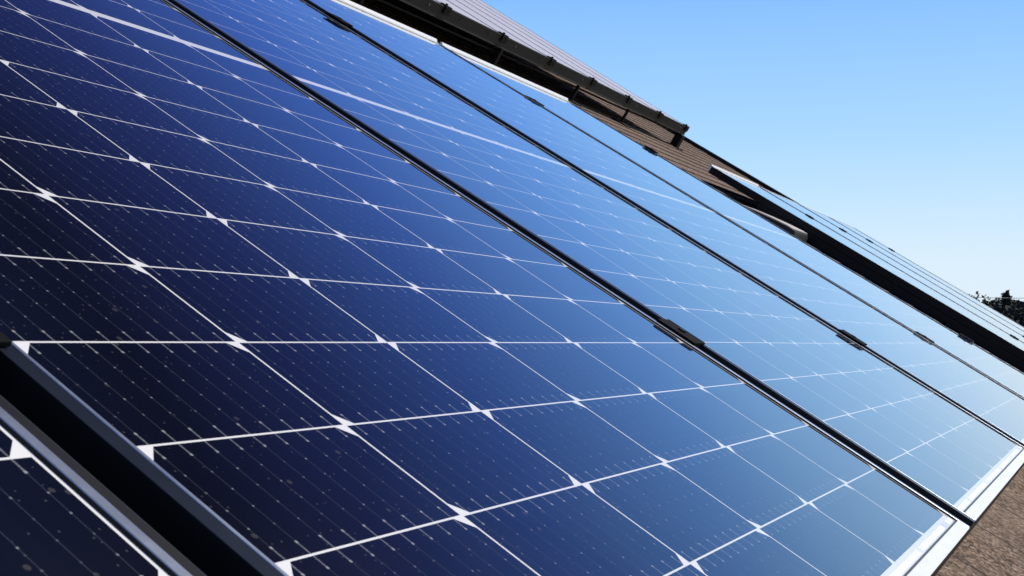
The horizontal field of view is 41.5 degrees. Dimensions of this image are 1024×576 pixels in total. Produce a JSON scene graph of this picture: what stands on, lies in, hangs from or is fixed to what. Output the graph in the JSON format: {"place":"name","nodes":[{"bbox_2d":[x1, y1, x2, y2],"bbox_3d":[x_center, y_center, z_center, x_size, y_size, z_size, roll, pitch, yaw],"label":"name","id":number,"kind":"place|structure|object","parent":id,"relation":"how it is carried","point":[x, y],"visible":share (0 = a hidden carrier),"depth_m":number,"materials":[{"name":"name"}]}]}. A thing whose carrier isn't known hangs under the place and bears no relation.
{"place":"outdoors","nodes":[
{"label":"outdoors","id":0,"kind":"place"},
{"bbox_2d":[481,0,1023,301],"label":"sky","id":1,"kind":"structure","parent":0,"point":[900,123],"materials":[{"name":"blue"}]},
{"label":"ground","id":2,"kind":"structure","parent":0,"visible":0},
{"bbox_2d":[350,0,1023,575],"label":"house","id":3,"kind":"structure","parent":2,"relation":"on","point":[992,544],"depth_m":7.29,"materials":[{"name":"brown concrete"}]},
{"bbox_2d":[355,0,364,5],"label":"support post","id":4,"kind":"object","parent":3,"relation":"on","point":[360,2],"visible":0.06,"depth_m":5.52,"materials":[{"name":"black metal"}]},
{"bbox_2d":[481,48,503,65],"bbox_3d":[-0.074,-1.142,6.711,0.110,0.097,0.090,34,12,22],"label":"support post","id":5,"kind":"object","parent":3,"relation":"on","point":[496,56],"visible":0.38,"depth_m":6.70,"materials":[{"name":"black metal"}]},
{"bbox_2d":[400,0,685,135],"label":"array skirt","id":6,"kind":"object","parent":3,"relation":"attached to","point":[459,21],"visible":1,"depth_m":7.03,"materials":[{"name":"metal"}]},
{"bbox_2d":[440,2,452,15],"bbox_3d":[-0.302,-1.260,6.090,0.039,0.047,0.056,35,12,21],"label":"edge bracket","id":7,"kind":"object","parent":6,"relation":"attached to","point":[447,10],"visible":1,"depth_m":6.08,"materials":[{"name":"black metal"}]},
{"bbox_2d":[498,31,508,43],"bbox_3d":[-0.047,-1.236,6.654,0.039,0.047,0.056,35,12,21],"label":"edge bracket","id":8,"kind":"object","parent":6,"relation":"attached to","point":[504,38],"visible":1,"depth_m":6.64,"materials":[{"name":"black metal"}]},
{"bbox_2d":[377,0,674,131],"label":"cable","id":9,"kind":"object","parent":6,"relation":"hanging from","point":[470,40],"visible":0.94,"depth_m":6.87,"materials":[{"name":"black rubber"}]},
{"bbox_2d":[548,56,556,66],"bbox_3d":[0.207,-1.213,7.217,0.039,0.047,0.056,35,12,21],"label":"edge bracket","id":10,"kind":"object","parent":6,"relation":"attached to","point":[552,63],"visible":1,"depth_m":7.20,"materials":[{"name":"black metal"}]},
{"bbox_2d":[589,76,597,86],"bbox_3d":[0.462,-1.190,7.781,0.039,0.047,0.056,35,12,21],"label":"edge bracket","id":11,"kind":"object","parent":6,"relation":"attached to","point":[594,83],"visible":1,"depth_m":7.76,"materials":[{"name":"black metal"}]},
{"bbox_2d":[625,94,632,103],"bbox_3d":[0.716,-1.167,8.345,0.039,0.047,0.056,35,12,21],"label":"edge bracket","id":12,"kind":"object","parent":6,"relation":"attached to","point":[629,100],"visible":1,"depth_m":8.33,"materials":[{"name":"black metal"}]},
{"bbox_2d":[562,85,581,106],"bbox_3d":[0.358,-1.103,7.667,0.110,0.097,0.090,34,12,22],"label":"support post","id":13,"kind":"object","parent":3,"relation":"on","point":[575,91],"visible":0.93,"depth_m":7.66,"materials":[{"name":"black metal"}]},
{"bbox_2d":[612,109,630,127],"bbox_3d":[0.708,-1.071,8.441,0.110,0.097,0.090,34,12,22],"label":"support post","id":14,"kind":"object","parent":3,"relation":"on","point":[624,116],"visible":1,"depth_m":8.43,"materials":[{"name":"black metal"}]},
{"bbox_2d":[666,132,684,150],"bbox_3d":[1.160,-1.030,9.443,0.110,0.097,0.090,34,12,22],"label":"support post","id":15,"kind":"object","parent":3,"relation":"on","point":[677,140],"visible":0.94,"depth_m":9.42,"materials":[{"name":"black metal"}]},
{"bbox_2d":[741,204,807,241],"bbox_3d":[1.355,-0.346,6.961,0.325,0.043,0.340,34,12,22],"label":"roof vent","id":16,"kind":"object","parent":3,"relation":"on","point":[794,231],"visible":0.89,"depth_m":6.83,"materials":[{"name":"silver metal"}]},
{"bbox_2d":[968,291,1023,312],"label":"tree","id":17,"kind":"object","parent":2,"relation":"on","point":[986,302],"visible":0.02,"depth_m":60.08,"materials":[{"name":"green plant"}]},
{"bbox_2d":[989,302,1023,326],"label":"tree","id":18,"kind":"object","parent":2,"relation":"on","point":[1008,313],"visible":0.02,"depth_m":53.48,"materials":[{"name":"green plant"}]},
{"bbox_2d":[1000,290,1012,307],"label":"tree","id":19,"kind":"object","parent":2,"relation":"on","point":[1006,298],"visible":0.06,"depth_m":59.96,"materials":[{"name":"green plant"}]},
{"bbox_2d":[990,299,1023,311],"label":"tree","id":20,"kind":"object","parent":2,"relation":"on","point":[1017,301],"depth_m":59.67,"materials":[{"name":"green plant"}]},
{"bbox_2d":[1003,304,1023,316],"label":"tree","id":21,"kind":"object","parent":2,"relation":"on","point":[1018,308],"depth_m":56.10,"materials":[{"name":"green plant"}]},
{"bbox_3d":[-1.664,-2.193,7.072,0.040,0.045,6.789,34,12,22],"label":"rail","id":22,"kind":"object","parent":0,"visible":0},
{"bbox_2d":[437,0,502,34],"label":"old solar panel","id":23,"kind":"object","parent":22,"relation":"on","point":[460,11],"visible":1,"depth_m":6.53,"materials":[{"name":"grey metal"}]},
{"bbox_2d":[448,0,550,58],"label":"old solar panel","id":24,"kind":"object","parent":22,"relation":"on","point":[480,17],"visible":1,"depth_m":7.10,"materials":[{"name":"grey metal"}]},
{"bbox_2d":[457,0,592,79],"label":"old solar panel","id":25,"kind":"object","parent":22,"relation":"on","point":[506,28],"visible":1,"depth_m":7.70,"materials":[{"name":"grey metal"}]},
{"bbox_2d":[464,0,628,97],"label":"old solar panel","id":26,"kind":"object","parent":22,"relation":"on","point":[555,54],"visible":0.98,"depth_m":8.31,"materials":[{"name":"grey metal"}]},
{"bbox_2d":[471,0,658,112],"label":"old solar panel","id":27,"kind":"object","parent":22,"relation":"on","point":[555,50],"visible":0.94,"depth_m":8.93,"materials":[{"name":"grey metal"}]},
{"bbox_2d":[476,0,684,125],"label":"old solar panel","id":28,"kind":"object","parent":22,"relation":"attached to","point":[574,59],"visible":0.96,"depth_m":9.54,"materials":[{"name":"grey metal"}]},
{"label":"rail","id":29,"kind":"object","parent":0,"visible":0},
{"bbox_2d":[0,395,205,575],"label":"solar panel","id":30,"kind":"object","parent":29,"relation":"attached to","point":[63,512],"visible":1,"depth_m":0.49,"materials":[{"name":"glass"}]},
{"bbox_2d":[0,331,11,346],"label":"panel clamp","id":31,"kind":"object","parent":30,"relation":"attached to","point":[5,341],"visible":1,"depth_m":0.58,"materials":[{"name":"black metal"}]},
{"bbox_2d":[0,0,969,575],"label":"solar panel","id":32,"kind":"object","parent":29,"relation":"attached to","point":[258,318],"visible":1,"depth_m":0.91,"materials":[{"name":"blue glass"}]},
{"bbox_2d":[168,0,1023,552],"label":"solar panel","id":33,"kind":"object","parent":29,"relation":"attached to","point":[958,462],"visible":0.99,"depth_m":1.99,"materials":[{"name":"glass"}]},
{"bbox_2d":[326,11,352,27],"bbox_3d":[-0.392,-0.584,3.012,0.052,0.041,0.043,34,12,22],"label":"panel clamp","id":34,"kind":"object","parent":33,"relation":"attached to","point":[340,20],"visible":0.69,"depth_m":3.00,"materials":[{"name":"black metal"}]},
{"bbox_2d":[839,329,866,346],"bbox_3d":[0.628,0.107,2.523,0.052,0.041,0.043,34,12,22],"label":"panel clamp","id":35,"kind":"object","parent":33,"relation":"attached to","point":[854,338],"visible":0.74,"depth_m":2.51,"materials":[{"name":"black metal"}]},
{"bbox_2d":[303,0,1023,465],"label":"solar panel","id":36,"kind":"object","parent":29,"relation":"attached to","point":[901,348],"visible":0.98,"depth_m":3.11,"materials":[{"name":"glass"}]},
{"bbox_2d":[525,95,543,105],"bbox_3d":[0.058,-0.536,3.979,0.052,0.041,0.043,34,12,22],"label":"panel clamp","id":37,"kind":"object","parent":36,"relation":"attached to","point":[536,101],"visible":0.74,"depth_m":3.96,"materials":[{"name":"black metal"}]},
{"bbox_2d":[915,331,933,342],"bbox_3d":[1.059,0.141,3.499,0.052,0.041,0.043,34,12,22],"label":"panel clamp","id":38,"kind":"object","parent":36,"relation":"attached to","point":[923,336],"visible":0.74,"depth_m":3.48,"materials":[{"name":"black metal"}]},
{"bbox_2d":[657,319,704,347],"bbox_3d":[0.185,0.065,1.552,0.052,0.041,0.043,34,12,22],"label":"panel clamp","id":39,"kind":"object","parent":29,"relation":"attached to","point":[672,326],"visible":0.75,"depth_m":1.54,"materials":[{"name":"black metal"}]},
{"bbox_3d":[-0.655,-0.560,2.470,0.040,0.043,5.440,34,12,22],"label":"rail","id":40,"kind":"object","parent":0,"visible":0},
{"bbox_2d":[440,42,1023,397],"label":"solar panel","id":41,"kind":"object","parent":40,"relation":"attached to","point":[981,360],"visible":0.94,"depth_m":4.18,"materials":[{"name":"glass"}]},
{"bbox_2d":[644,145,658,153],"bbox_3d":[0.501,-0.493,4.945,0.052,0.041,0.043,34,11,22],"label":"panel clamp","id":42,"kind":"object","parent":41,"relation":"attached to","point":[651,149],"visible":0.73,"depth_m":4.93,"materials":[{"name":"black metal"}]},
{"bbox_2d":[959,333,973,342],"bbox_3d":[1.494,0.179,4.469,0.052,0.041,0.043,34,12,22],"label":"panel clamp","id":43,"kind":"object","parent":41,"relation":"attached to","point":[965,337],"visible":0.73,"depth_m":4.45,"materials":[{"name":"black metal"}]},
{"label":"rail","id":44,"kind":"object","parent":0,"visible":0},
{"bbox_2d":[707,164,1023,359],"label":"solar panel","id":45,"kind":"object","parent":44,"relation":"attached to","point":[910,284],"visible":1,"depth_m":7.14,"materials":[{"name":"glass"}]},
{"bbox_2d":[756,203,1023,370],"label":"array skirt","id":46,"kind":"object","parent":45,"relation":"hanging from","point":[940,316],"visible":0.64,"depth_m":6.88,"materials":[{"name":"black metal"}]},
{"bbox_2d":[762,188,1023,342],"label":"solar panel","id":47,"kind":"object","parent":44,"relation":"attached to","point":[942,291],"visible":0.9,"depth_m":8.44,"materials":[{"name":"glass"}]},
{"bbox_2d":[800,204,1023,334],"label":"solar panel","id":48,"kind":"object","parent":44,"relation":"attached to","point":[932,280],"visible":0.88,"depth_m":9.43,"materials":[{"name":"glass"}]},
{"bbox_2d":[830,217,1023,330],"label":"solar panel","id":49,"kind":"object","parent":44,"relation":"attached to","point":[995,312],"visible":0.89,"depth_m":10.43,"materials":[{"name":"glass"}]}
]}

